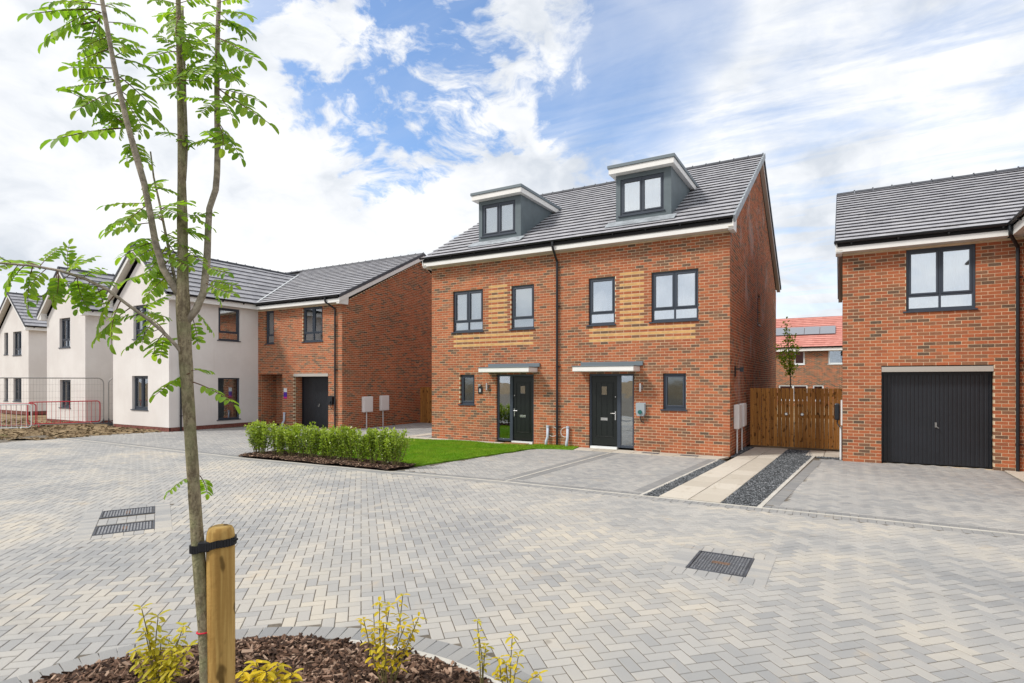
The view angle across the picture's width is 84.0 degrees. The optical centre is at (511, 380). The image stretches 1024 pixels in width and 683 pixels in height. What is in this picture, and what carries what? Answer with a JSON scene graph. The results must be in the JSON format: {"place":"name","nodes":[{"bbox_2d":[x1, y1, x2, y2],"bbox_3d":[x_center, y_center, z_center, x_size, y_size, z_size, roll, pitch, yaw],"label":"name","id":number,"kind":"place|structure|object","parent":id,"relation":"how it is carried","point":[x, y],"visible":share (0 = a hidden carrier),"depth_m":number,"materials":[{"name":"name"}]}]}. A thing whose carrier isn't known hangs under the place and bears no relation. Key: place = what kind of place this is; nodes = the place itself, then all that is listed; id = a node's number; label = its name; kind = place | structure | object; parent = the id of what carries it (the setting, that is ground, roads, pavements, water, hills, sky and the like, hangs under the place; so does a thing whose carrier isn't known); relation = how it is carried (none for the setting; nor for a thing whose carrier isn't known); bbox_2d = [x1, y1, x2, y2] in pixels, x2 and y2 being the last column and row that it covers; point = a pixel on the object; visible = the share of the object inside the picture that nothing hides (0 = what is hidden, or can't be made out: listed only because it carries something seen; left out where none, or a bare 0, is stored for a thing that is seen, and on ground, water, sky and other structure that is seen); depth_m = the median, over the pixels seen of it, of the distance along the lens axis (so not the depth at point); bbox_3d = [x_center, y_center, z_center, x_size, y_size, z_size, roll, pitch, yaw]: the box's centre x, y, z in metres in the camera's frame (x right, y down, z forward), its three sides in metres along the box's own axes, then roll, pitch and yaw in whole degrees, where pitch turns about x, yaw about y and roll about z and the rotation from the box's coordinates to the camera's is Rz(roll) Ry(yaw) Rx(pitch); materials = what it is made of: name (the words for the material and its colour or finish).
{"place":"outdoors","nodes":[
{"label":"outdoors","id":0,"kind":"place"},
{"bbox_2d":[0,416,161,439],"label":"rough soil","id":1,"kind":"structure","parent":0,"point":[67,431],"depth_m":21.36,"materials":[{"name":"brown soil"}]},
{"bbox_2d":[0,404,31,428],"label":"crowd barrier","id":2,"kind":"object","parent":1,"relation":"on","point":[16,416],"visible":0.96,"depth_m":21.89,"materials":[{"name":"white metal"}]},
{"bbox_2d":[0,403,36,426],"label":"crowd barrier","id":3,"kind":"object","parent":1,"relation":"on","point":[24,403],"visible":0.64,"depth_m":23.21,"materials":[{"name":"grey metal"}]},
{"bbox_2d":[0,377,112,426],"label":"fence panel","id":4,"kind":"object","parent":1,"relation":"on","point":[13,398],"visible":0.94,"depth_m":23.29,"materials":[{"name":"silver metal"}]},
{"bbox_2d":[27,400,100,426],"bbox_3d":[-18.882,1.382,24.036,2.446,1.046,0.574,0,0,-43],"label":"crowd barrier","id":5,"kind":"object","parent":1,"relation":"on","point":[60,412],"visible":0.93,"depth_m":23.96,"materials":[{"name":"red metal"}]},
{"bbox_2d":[101,378,112,425],"bbox_3d":[-16.133,0.900,25.185,3.496,2.060,0.526,0,0,-30],"label":"fence panel","id":6,"kind":"object","parent":1,"relation":"on","point":[108,423],"visible":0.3,"depth_m":24.46,"materials":[{"name":"silver metal"}]},
{"bbox_2d":[72,423,501,454],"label":"driveway","id":7,"kind":"structure","parent":0,"point":[231,440],"depth_m":19.13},
{"bbox_2d":[420,387,431,422],"bbox_3d":[-2.092,1.097,24.792,4.794,1.626,0.075,0,0,30],"label":"timber fence","id":8,"kind":"object","parent":7,"relation":"on","point":[425,404],"visible":0.12,"depth_m":25.81,"materials":[{"name":"brown wood"}]},
{"bbox_2d":[285,438,578,467],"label":"lawn","id":9,"kind":"structure","parent":0,"point":[423,452],"depth_m":15.42,"materials":[{"name":"green plant"}]},
{"bbox_2d":[404,433,528,444],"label":"path","id":10,"kind":"structure","parent":0,"point":[416,436],"depth_m":19.00,"materials":[{"name":"beige concrete"}]},
{"bbox_2d":[499,442,528,444],"bbox_3d":[0.071,1.885,17.045,0.800,0.021,0.410,0,0,30],"label":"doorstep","id":11,"kind":"object","parent":10,"relation":"on","point":[514,443],"depth_m":16.99,"materials":[{"name":"beige concrete"}]},
{"bbox_2d":[0,406,992,470],"bbox_3d":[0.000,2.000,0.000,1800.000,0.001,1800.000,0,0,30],"label":"ground","id":12,"kind":"structure","parent":0,"point":[503,432],"depth_m":18.12,"materials":[{"name":"soil"}]},
{"bbox_2d":[0,292,46,414],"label":"cream house","id":13,"kind":"structure","parent":12,"relation":"on","point":[23,343],"depth_m":33.33,"materials":[{"name":"white paint"}]},
{"bbox_2d":[6,333,7,354],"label":"window","id":14,"kind":"structure","parent":13,"relation":"in","point":[6,333],"depth_m":34.38,"materials":[{"name":"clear glass"}]},
{"bbox_2d":[6,378,7,400],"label":"window","id":15,"kind":"structure","parent":13,"relation":"in","point":[6,378],"depth_m":34.39,"materials":[{"name":"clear glass"}]},
{"bbox_2d":[12,332,21,355],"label":"window","id":16,"kind":"structure","parent":13,"relation":"in","point":[17,334],"depth_m":33.65,"materials":[{"name":"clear glass"}]},
{"bbox_2d":[12,378,21,401],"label":"window","id":17,"kind":"structure","parent":13,"relation":"in","point":[18,380],"depth_m":33.65,"materials":[{"name":"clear glass"}]},
{"bbox_2d":[36,266,229,423],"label":"cream house","id":18,"kind":"structure","parent":12,"relation":"on","point":[72,352],"depth_m":25.27,"materials":[{"name":"white paint"}]},
{"bbox_2d":[58,380,70,408],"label":"window","id":19,"kind":"structure","parent":18,"relation":"in","point":[66,383],"depth_m":25.62,"materials":[{"name":"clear glass"}]},
{"bbox_2d":[62,318,69,347],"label":"window","id":20,"kind":"structure","parent":18,"relation":"in","point":[65,322],"depth_m":25.67,"materials":[{"name":"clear glass"}]},
{"bbox_2d":[102,244,431,431],"bbox_3d":[-9.129,-1.958,26.807,9.696,7.837,13.870,0,0,30],"label":"cream and brick house","id":21,"kind":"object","parent":12,"relation":"on","point":[349,336],"visible":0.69,"depth_m":23.40,"materials":[{"name":"red brick"}]},
{"bbox_2d":[130,376,147,410],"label":"window","id":22,"kind":"structure","parent":21,"relation":"in","point":[141,382],"depth_m":22.39,"materials":[{"name":"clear glass"}]},
{"bbox_2d":[132,305,147,339],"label":"window","id":23,"kind":"structure","parent":21,"relation":"in","point":[139,328],"depth_m":22.48,"materials":[{"name":"clear glass"}]},
{"bbox_2d":[217,307,240,341],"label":"window","id":24,"kind":"structure","parent":21,"relation":"in","point":[223,313],"depth_m":23.77,"materials":[{"name":"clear glass"}]},
{"bbox_2d":[217,378,240,420],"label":"window","id":25,"kind":"structure","parent":21,"relation":"in","point":[223,383],"depth_m":24.14,"materials":[{"name":"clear glass"}]},
{"bbox_2d":[264,311,273,344],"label":"window","id":26,"kind":"structure","parent":21,"relation":"in","point":[270,314],"depth_m":24.24,"materials":[{"name":"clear glass"}]},
{"bbox_2d":[281,412,285,426],"bbox_3d":[-9.469,1.622,23.554,0.180,0.623,0.095,0,0,-15],"label":"service duct","id":27,"kind":"object","parent":21,"relation":"attached to","point":[284,413],"visible":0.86,"depth_m":23.52,"materials":[{"name":"grey"}]},
{"bbox_2d":[284,388,286,398],"bbox_3d":[-9.408,0.525,23.612,0.190,0.430,0.012,0,0,30],"label":"door sign","id":28,"kind":"object","parent":21,"relation":"attached to","point":[285,393],"visible":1,"depth_m":23.60,"materials":[{"name":"white paint"}]},
{"bbox_2d":[301,306,322,342],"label":"window","id":29,"kind":"structure","parent":21,"relation":"in","point":[313,317],"depth_m":22.85,"materials":[{"name":"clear glass"}]},
{"bbox_2d":[302,377,327,426],"bbox_3d":[-7.890,0.870,23.219,2.010,2.080,0.129,0,0,30],"label":"front door","id":30,"kind":"structure","parent":21,"relation":"in","point":[314,389],"depth_m":23.36,"materials":[{"name":"metal"}]},
{"bbox_2d":[328,396,333,409],"bbox_3d":[-7.070,0.862,22.173,0.240,0.540,0.155,0,0,30],"label":"vehicle charger","id":31,"kind":"object","parent":21,"relation":"attached to","point":[330,400],"visible":1,"depth_m":22.13,"materials":[{"name":"black plastic"}]},
{"bbox_2d":[362,396,372,427],"bbox_3d":[-5.851,1.275,23.035,0.134,1.270,0.520,0,0,30],"label":"meter box","id":32,"kind":"object","parent":21,"relation":"attached to","point":[367,403],"visible":1,"depth_m":22.99,"materials":[{"name":"white plastic"}]},
{"bbox_2d":[379,395,388,425],"bbox_3d":[-5.359,1.265,23.882,0.134,1.290,0.480,0,0,30],"label":"meter box","id":33,"kind":"object","parent":21,"relation":"attached to","point":[383,403],"visible":1,"depth_m":23.83,"materials":[{"name":"white plastic"}]},
{"bbox_2d":[238,450,415,470],"bbox_3d":[-4.476,1.851,13.452,4.974,0.107,1.064,0,0,30],"label":"planting bed","id":34,"kind":"object","parent":12,"relation":"on","point":[325,460],"visible":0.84,"depth_m":13.09,"materials":[{"name":"soil"}]},
{"bbox_2d":[244,419,414,464],"bbox_3d":[-4.502,1.429,13.467,5.315,0.928,0.714,0,0,29],"label":"hedge","id":35,"kind":"object","parent":34,"relation":"on","point":[323,441],"visible":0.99,"depth_m":13.23,"materials":[{"name":"green plant"}]},
{"bbox_2d":[419,153,780,456],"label":"semi detached house","id":36,"kind":"structure","parent":12,"relation":"on","point":[582,313],"depth_m":16.37,"materials":[{"name":"red brick"}]},
{"bbox_2d":[458,375,474,405],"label":"window","id":37,"kind":"structure","parent":36,"relation":"in","point":[467,381],"depth_m":18.31,"materials":[{"name":"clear glass"}]},
{"bbox_2d":[451,289,483,332],"bbox_3d":[-1.397,-2.210,18.272,1.250,1.360,0.207,0,0,30],"label":"window","id":38,"kind":"structure","parent":36,"relation":"in","point":[468,305],"depth_m":18.30,"materials":[{"name":"clear glass"}]},
{"bbox_2d":[478,384,481,393],"bbox_3d":[-1.010,0.260,17.932,0.160,0.300,0.058,0,0,30],"label":"house number","id":39,"kind":"object","parent":36,"relation":"attached to","point":[479,389],"visible":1,"depth_m":17.92,"materials":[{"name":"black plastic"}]},
{"bbox_2d":[480,200,515,237],"bbox_3d":[-0.416,-5.135,18.139,1.320,1.060,0.182,0,0,30],"label":"window","id":40,"kind":"structure","parent":36,"relation":"in","point":[498,218],"depth_m":18.15,"materials":[{"name":"clear glass"}]},
{"bbox_2d":[509,284,534,330],"bbox_3d":[0.337,-2.210,17.265,0.880,1.360,0.207,0,0,30],"label":"window","id":41,"kind":"structure","parent":36,"relation":"in","point":[522,296],"depth_m":17.35,"materials":[{"name":"clear glass"}]},
{"bbox_2d":[511,376,533,443],"bbox_3d":[0.326,0.883,17.250,0.715,2.029,0.140,0,0,30],"label":"door","id":42,"kind":"structure","parent":36,"relation":"in","point":[522,385],"depth_m":17.26,"materials":[{"name":"black"}]},
{"bbox_2d":[545,425,548,444],"bbox_3d":[1.025,1.621,16.685,0.157,0.623,0.100,0,0,-33],"label":"service duct","id":43,"kind":"object","parent":36,"relation":"attached to","point":[547,434],"visible":0.89,"depth_m":16.66,"materials":[{"name":"grey plastic"}]},
{"bbox_2d":[565,426,568,445],"bbox_3d":[1.588,1.621,16.358,0.104,0.623,0.154,0,0,30],"label":"service duct","id":44,"kind":"object","parent":36,"relation":"attached to","point":[567,435],"visible":0.89,"depth_m":16.34,"materials":[{"name":"grey plastic"}]},
{"bbox_2d":[586,277,615,326],"bbox_3d":[2.516,-2.214,15.969,0.870,1.352,0.155,0,0,30],"label":"window","id":45,"kind":"structure","parent":36,"relation":"in","point":[601,290],"depth_m":16.00,"materials":[{"name":"clear glass"}]},
{"bbox_2d":[590,376,617,449],"bbox_3d":[2.583,0.883,15.939,0.785,2.029,0.140,0,0,30],"label":"door","id":46,"kind":"structure","parent":36,"relation":"in","point":[604,388],"depth_m":15.95,"materials":[{"name":"black"}]},
{"bbox_2d":[636,403,645,422],"bbox_3d":[3.455,0.862,15.285,0.240,0.540,0.155,0,0,30],"label":"vehicle charger","id":47,"kind":"object","parent":36,"relation":"attached to","point":[640,409],"visible":1,"depth_m":15.25,"materials":[{"name":"grey plastic"}]},
{"bbox_2d":[639,383,642,391],"bbox_3d":[3.466,0.180,15.308,0.083,0.220,0.101,0,0,30],"label":"wall lamp","id":48,"kind":"object","parent":36,"relation":"attached to","point":[640,387],"visible":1,"depth_m":15.28,"materials":[{"name":"silver metal"}]},
{"bbox_2d":[618,172,664,217],"bbox_3d":[3.592,-5.139,15.781,1.320,1.052,0.130,0,0,30],"label":"window","id":49,"kind":"structure","parent":36,"relation":"in","point":[644,194],"depth_m":15.76,"materials":[{"name":"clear glass"}]},
{"bbox_2d":[660,373,686,410],"bbox_3d":[4.292,0.297,14.975,1.000,1.375,0.220,0,0,30],"label":"window","id":50,"kind":"structure","parent":36,"relation":"in","point":[674,383],"depth_m":14.99,"materials":[{"name":"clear glass"}]},
{"bbox_2d":[649,269,699,322],"bbox_3d":[4.263,-2.214,14.955,1.310,1.352,0.155,0,0,30],"label":"window","id":51,"kind":"structure","parent":36,"relation":"in","point":[674,293],"depth_m":14.95,"materials":[{"name":"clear glass"}]},
{"bbox_2d":[734,404,741,452],"bbox_3d":[5.888,1.265,14.834,0.134,1.290,0.470,0,0,30],"label":"meter box","id":52,"kind":"object","parent":36,"relation":"attached to","point":[737,416],"visible":1,"depth_m":14.65,"materials":[{"name":"white plastic"}]},
{"bbox_2d":[734,366,743,376],"bbox_3d":[5.900,-0.250,14.775,0.218,0.280,0.080,0,0,30],"label":"outside bracket","id":53,"kind":"object","parent":36,"relation":"attached to","point":[741,369],"visible":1,"depth_m":14.78,"materials":[{"name":"black plastic"}]},
{"bbox_2d":[740,403,746,449],"bbox_3d":[6.340,1.265,15.613,0.134,1.290,0.470,0,0,30],"label":"meter box","id":54,"kind":"object","parent":36,"relation":"attached to","point":[744,414],"visible":0.87,"depth_m":15.55,"materials":[{"name":"white plastic"}]},
{"bbox_2d":[757,295,760,326],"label":"window","id":55,"kind":"structure","parent":36,"relation":"in","point":[757,295],"depth_m":19.28,"materials":[{"name":"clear glass"}]},
{"bbox_2d":[750,388,793,446],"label":"timber gate","id":56,"kind":"structure","parent":36,"relation":"attached to","point":[756,415],"depth_m":16.12,"materials":[{"name":"brown wood"}]},
{"bbox_2d":[643,459,725,496],"bbox_3d":[3.708,1.900,11.546,0.284,0.030,5.141,0,0,34],"label":"gravel strip","id":57,"kind":"object","parent":12,"relation":"on","point":[659,491],"visible":1,"depth_m":10.81,"materials":[{"name":"gravel"}]},
{"bbox_2d":[731,446,753,456],"bbox_3d":[6.203,1.899,15.275,0.279,0.029,2.574,0,0,30],"label":"gravel strip","id":58,"kind":"object","parent":12,"relation":"on","point":[745,448],"visible":0.98,"depth_m":15.30,"materials":[{"name":"gravel"}]},
{"bbox_2d":[721,449,811,506],"bbox_3d":[5.758,1.900,12.144,0.749,0.029,8.239,0,0,33],"label":"gravel strip","id":59,"kind":"object","parent":12,"relation":"on","point":[763,484],"visible":1,"depth_m":10.94,"materials":[{"name":"gravel"}]},
{"bbox_2d":[757,456,815,506],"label":"kerb","id":60,"kind":"structure","parent":12,"relation":"on","point":[776,491],"depth_m":10.41,"materials":[{"name":"concrete"}]},
{"bbox_2d":[774,316,801,387],"bbox_3d":[9.626,-0.126,19.828,0.909,4.272,0.440,0,0,30],"label":"garden tree","id":61,"kind":"object","parent":12,"relation":"on","point":[792,368],"visible":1,"depth_m":19.81,"materials":[{"name":"green plant"}]},
{"bbox_2d":[776,316,841,406],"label":"red roofed house","id":62,"kind":"structure","parent":12,"relation":"on","point":[818,340],"depth_m":44.70,"materials":[{"name":"brick"}]},
{"bbox_2d":[779,385,807,400],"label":"window","id":63,"kind":"structure","parent":62,"relation":"in","point":[780,386],"depth_m":45.62,"materials":[{"name":"white paint"}]},
{"bbox_2d":[794,351,804,364],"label":"window","id":64,"kind":"structure","parent":62,"relation":"in","point":[800,358],"depth_m":44.78,"materials":[{"name":"white paint"}]},
{"bbox_2d":[813,385,823,401],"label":"window","id":65,"kind":"structure","parent":62,"relation":"in","point":[814,386],"depth_m":44.87,"materials":[{"name":"white paint"}]},
{"bbox_2d":[827,350,841,364],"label":"window","id":66,"kind":"structure","parent":62,"relation":"in","point":[834,356],"depth_m":43.61,"materials":[{"name":"white paint"}]},
{"bbox_2d":[0,435,1023,682],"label":"road","id":67,"kind":"structure","parent":0,"point":[574,585],"depth_m":5.58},
{"bbox_2d":[92,520,154,535],"bbox_3d":[-5.018,1.927,7.378,0.650,0.046,0.520,0,0,-32],"label":"gully cover","id":68,"kind":"object","parent":67,"relation":"on","point":[124,527],"visible":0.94,"depth_m":7.38,"materials":[{"name":"metal"}]},
{"bbox_2d":[99,506,154,518],"bbox_3d":[-5.570,1.927,8.260,0.650,0.046,0.500,0,0,-32],"label":"gully cover","id":69,"kind":"object","parent":67,"relation":"on","point":[128,512],"visible":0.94,"depth_m":8.25,"materials":[{"name":"metal"}]},
{"bbox_2d":[29,633,492,682],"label":"planting bed","id":70,"kind":"object","parent":67,"relation":"on","point":[320,659],"visible":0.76,"depth_m":3.71,"materials":[{"name":"soil"}]},
{"bbox_2d":[0,0,278,682],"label":"rowan tree","id":71,"kind":"object","parent":70,"relation":"on","point":[180,74],"visible":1,"depth_m":2.18,"materials":[{"name":"green plant"}]},
{"bbox_2d":[189,534,237,553],"bbox_3d":[-1.157,0.636,2.206,0.164,0.053,0.112,0,0,-32],"label":"tree tie","id":72,"kind":"object","parent":71,"relation":"attached to","point":[203,546],"visible":0.82,"depth_m":2.17,"materials":[{"name":"black rubber"}]},
{"bbox_2d":[126,603,197,682],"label":"yellow shrub","id":73,"kind":"object","parent":70,"relation":"on","point":[169,666],"visible":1,"depth_m":3.43,"materials":[{"name":"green plant"}]},
{"bbox_2d":[206,524,234,682],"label":"tree stake","id":74,"kind":"object","parent":70,"relation":"on","point":[220,585],"visible":0.98,"depth_m":2.18,"materials":[{"name":"brown wood"}]},
{"bbox_2d":[235,659,302,682],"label":"yellow shrub","id":75,"kind":"object","parent":70,"relation":"on","point":[270,678],"visible":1,"depth_m":3.15,"materials":[{"name":"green plant"}]},
{"bbox_2d":[355,593,427,682],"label":"yellow shrub","id":76,"kind":"object","parent":70,"relation":"on","point":[381,628],"visible":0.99,"depth_m":3.49,"materials":[{"name":"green plant"}]},
{"bbox_2d":[472,619,493,682],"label":"yellow shrub","id":77,"kind":"object","parent":70,"relation":"on","point":[479,653],"visible":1,"depth_m":3.47,"materials":[{"name":"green plant"}]},
{"bbox_2d":[491,634,547,682],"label":"yellow shrub","id":78,"kind":"object","parent":70,"relation":"on","point":[501,661],"visible":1,"depth_m":3.41,"materials":[{"name":"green plant"}]},
{"bbox_2d":[349,639,500,682],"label":"kerb","id":79,"kind":"structure","parent":67,"relation":"on","point":[447,661],"depth_m":3.87,"materials":[{"name":"concrete"}]},
{"bbox_2d":[59,437,1023,535],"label":"kerb","id":80,"kind":"structure","parent":67,"relation":"on","point":[617,493],"depth_m":9.35,"materials":[{"name":"concrete"}]},
{"bbox_2d":[686,550,754,577],"bbox_3d":[2.186,1.927,5.953,0.570,0.046,0.670,0,0,30],"label":"inspection cover","id":81,"kind":"object","parent":67,"relation":"on","point":[734,565],"visible":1,"depth_m":5.93,"materials":[{"name":"metal"}]},
{"bbox_2d":[0,0,1023,318],"label":"sky","id":82,"kind":"structure","parent":0,"point":[388,115],"materials":[{"name":"blue"}]},
{"bbox_2d":[393,449,722,492],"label":"driveway","id":83,"kind":"structure","parent":0,"point":[639,473],"depth_m":12.38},
{"bbox_2d":[506,452,611,480],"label":"kerb","id":84,"kind":"structure","parent":83,"relation":"on","point":[557,467],"depth_m":12.50,"materials":[{"name":"concrete"}]},
{"bbox_2d":[640,460,718,494],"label":"kerb","id":85,"kind":"structure","parent":83,"relation":"on","point":[648,491],"depth_m":10.94,"materials":[{"name":"concrete"}]},
{"bbox_2d":[574,447,728,459],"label":"path","id":86,"kind":"structure","parent":0,"point":[640,452],"depth_m":14.83,"materials":[{"name":"beige concrete"}]},
{"bbox_2d":[659,447,787,502],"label":"path","id":87,"kind":"structure","parent":0,"point":[721,483],"depth_m":11.05,"materials":[{"name":"beige concrete"}]},
{"bbox_2d":[806,450,839,457],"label":"path","id":88,"kind":"structure","parent":0,"point":[816,453],"depth_m":14.83,"materials":[{"name":"beige concrete"}]},
{"bbox_2d":[816,456,842,459],"bbox_3d":[7.836,1.900,14.034,0.575,0.029,0.364,0,0,30],"label":"gravel strip","id":89,"kind":"object","parent":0,"point":[822,457],"visible":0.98,"depth_m":13.99,"materials":[{"name":"stone"}]},
{"bbox_2d":[766,458,1023,530],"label":"driveway","id":90,"kind":"structure","parent":0,"point":[978,497],"depth_m":9.64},
{"bbox_2d":[834,166,1023,471],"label":"brick house","id":91,"kind":"structure","parent":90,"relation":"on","point":[930,280],"depth_m":12.85,"materials":[{"name":"red brick"}]},
{"bbox_2d":[794,388,841,449],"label":"timber gate","id":92,"kind":"structure","parent":91,"relation":"attached to","point":[806,416],"depth_m":15.54,"materials":[{"name":"brown wood"}]},
{"bbox_2d":[834,400,841,459],"bbox_3d":[7.907,1.190,13.784,0.168,1.440,0.260,0,0,30],"label":"meter box","id":93,"kind":"object","parent":91,"relation":"attached to","point":[837,411],"visible":1,"depth_m":13.70,"materials":[{"name":"white paint"}]},
{"bbox_2d":[881,371,991,468],"bbox_3d":[9.497,0.855,12.796,2.010,2.110,0.129,0,0,30],"label":"garage door","id":94,"kind":"structure","parent":91,"relation":"in","point":[935,418],"depth_m":12.79,"materials":[{"name":"metal"}]},
{"bbox_2d":[903,244,977,312],"bbox_3d":[9.486,-2.252,12.638,1.330,1.427,0.155,0,0,30],"label":"window","id":95,"kind":"structure","parent":91,"relation":"in","point":[940,278],"depth_m":12.63,"materials":[{"name":"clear glass"}]},
{"bbox_2d":[1005,470,1023,481],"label":"path","id":96,"kind":"structure","parent":0,"point":[1019,475],"depth_m":11.52,"materials":[{"name":"beige concrete"}]}
]}

